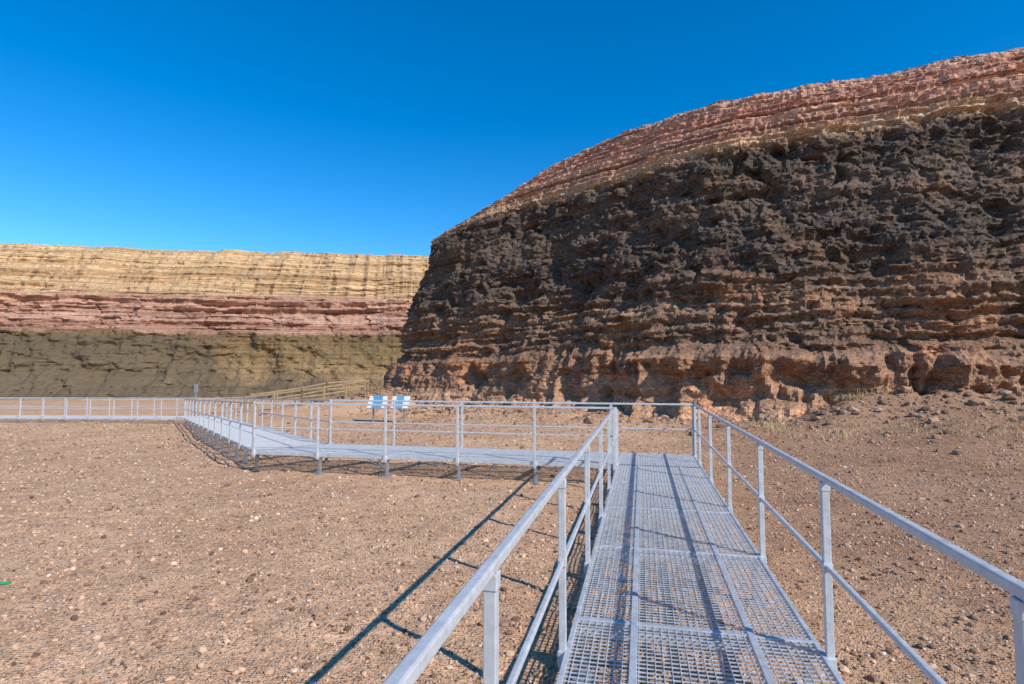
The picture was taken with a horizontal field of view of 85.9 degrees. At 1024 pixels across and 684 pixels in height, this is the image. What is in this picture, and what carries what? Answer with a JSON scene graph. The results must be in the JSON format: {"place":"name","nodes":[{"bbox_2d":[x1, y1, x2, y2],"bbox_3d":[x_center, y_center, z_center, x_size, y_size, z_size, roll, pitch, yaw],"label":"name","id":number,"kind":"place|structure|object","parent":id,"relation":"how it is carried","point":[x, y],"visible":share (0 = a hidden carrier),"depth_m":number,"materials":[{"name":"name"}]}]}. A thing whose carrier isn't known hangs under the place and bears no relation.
{"place":"outdoors","nodes":[
{"label":"outdoors","id":0,"kind":"place"},
{"bbox_2d":[0,387,1023,683],"bbox_3d":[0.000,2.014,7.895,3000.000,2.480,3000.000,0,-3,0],"label":"ground","id":1,"kind":"structure","parent":0,"point":[294,645],"depth_m":6.50,"materials":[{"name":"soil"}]},
{"bbox_2d":[0,581,10,584],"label":"garden hose","id":2,"kind":"object","parent":1,"relation":"on","point":[5,583],"visible":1,"depth_m":5.22,"materials":[{"name":"green rubber"}]},
{"bbox_2d":[194,384,197,415],"bbox_3d":[-19.200,3.688,33.340,0.220,2.250,0.100,-1,-3,13],"label":"marker post","id":3,"kind":"object","parent":1,"relation":"on","point":[195,388],"visible":0.74,"depth_m":33.33,"materials":[{"name":"metal"}]},
{"bbox_2d":[0,243,429,399],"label":"quarry wall","id":4,"kind":"structure","parent":1,"relation":"on","point":[85,322],"depth_m":67.17,"materials":[{"name":"beige stone"}]},
{"bbox_2d":[216,379,368,413],"bbox_3d":[-14.640,3.727,36.690,9.887,2.467,0.355,0,-3,-5],"label":"wooden fence","id":5,"kind":"object","parent":1,"relation":"on","point":[301,397],"visible":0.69,"depth_m":36.62,"materials":[{"name":"brown wood"}]},
{"bbox_2d":[250,378,365,408],"bbox_3d":[-14.709,3.835,39.887,7.917,2.359,0.477,1,-4,-15],"label":"wooden fence","id":6,"kind":"object","parent":1,"relation":"on","point":[277,391],"visible":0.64,"depth_m":39.75,"materials":[{"name":"brown wood"}]},
{"bbox_2d":[365,381,407,410],"bbox_3d":[-8.200,3.563,35.652,4.150,2.027,0.150,-3,-4,37],"label":"wooden fence","id":7,"kind":"object","parent":1,"relation":"on","point":[379,388],"visible":0.57,"depth_m":36.02,"materials":[{"name":"brown wood"}]},
{"bbox_2d":[366,395,410,422],"bbox_3d":[-6.750,3.763,30.030,2.341,1.654,0.540,-1,-3,10],"label":"information panel","id":8,"kind":"object","parent":1,"relation":"on","point":[381,397],"visible":0.72,"depth_m":30.08,"materials":[{"name":"metal"}]},
{"bbox_2d":[0,415,844,683],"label":"metal walkway","id":9,"kind":"structure","parent":1,"relation":"on","point":[640,471],"depth_m":4.75,"materials":[{"name":"metal"}]},
{"bbox_2d":[19,399,185,419],"bbox_3d":[-32.750,3.675,30.236,30.614,1.139,0.067,0,-3,3],"label":"metal railing","id":10,"kind":"object","parent":9,"relation":"on","point":[90,408],"visible":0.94,"depth_m":29.66,"materials":[{"name":"grey metal"}]},
{"bbox_2d":[0,397,222,415],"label":"metal railing","id":11,"kind":"object","parent":9,"relation":"on","point":[86,406],"visible":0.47,"depth_m":31.37,"materials":[{"name":"grey metal"}]},
{"bbox_2d":[183,399,254,454],"bbox_3d":[-11.480,2.733,20.499,0.078,1.869,21.725,2,-4,-34],"label":"metal railing","id":12,"kind":"object","parent":9,"relation":"on","point":[240,423],"visible":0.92,"depth_m":17.22,"materials":[{"name":"grey metal"}]},
{"bbox_2d":[223,398,331,443],"bbox_3d":[-10.245,2.813,21.857,0.078,1.869,21.930,2,-4,-33],"label":"metal railing","id":13,"kind":"object","parent":9,"relation":"on","point":[310,418],"visible":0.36,"depth_m":15.99,"materials":[{"name":"grey metal"}]},
{"bbox_2d":[252,402,618,467],"bbox_3d":[-1.769,1.784,10.659,7.555,1.139,0.060,-1,-3,13],"label":"metal railing","id":14,"kind":"object","parent":9,"relation":"on","point":[385,430],"visible":0.88,"depth_m":10.60,"materials":[{"name":"grey metal"}]},
{"bbox_2d":[382,407,616,683],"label":"metal railing","id":15,"kind":"object","parent":9,"relation":"on","point":[411,666],"visible":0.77,"depth_m":1.99,"materials":[{"name":"grey metal"}]},
{"bbox_2d":[328,399,693,454],"bbox_3d":[-0.312,1.857,11.892,8.145,1.139,0.060,-1,-3,13],"label":"metal railing","id":16,"kind":"object","parent":9,"relation":"on","point":[533,403],"visible":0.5,"depth_m":11.81,"materials":[{"name":"grey metal"}]},
{"bbox_2d":[693,404,1023,683],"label":"metal railing","id":17,"kind":"object","parent":9,"relation":"on","point":[1008,583],"visible":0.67,"depth_m":2.99,"materials":[{"name":"grey metal"}]},
{"bbox_2d":[196,386,1023,511],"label":"fallen rocks","id":18,"kind":"object","parent":1,"relation":"on","point":[588,419],"visible":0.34,"depth_m":20.25,"materials":[{"name":"brown stone"}]},
{"bbox_2d":[383,47,1023,421],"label":"rock cliff","id":19,"kind":"structure","parent":1,"relation":"on","point":[792,253],"depth_m":25.61,"materials":[{"name":"brown stone"}]},
{"bbox_2d":[411,385,1023,469],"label":"rocks","id":20,"kind":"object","parent":1,"relation":"on","point":[850,395],"depth_m":18.33,"materials":[{"name":"brown stone"}]},
{"bbox_2d":[0,0,1023,255],"label":"sky","id":21,"kind":"structure","parent":0,"point":[365,127],"materials":[{"name":"blue"}]}
]}

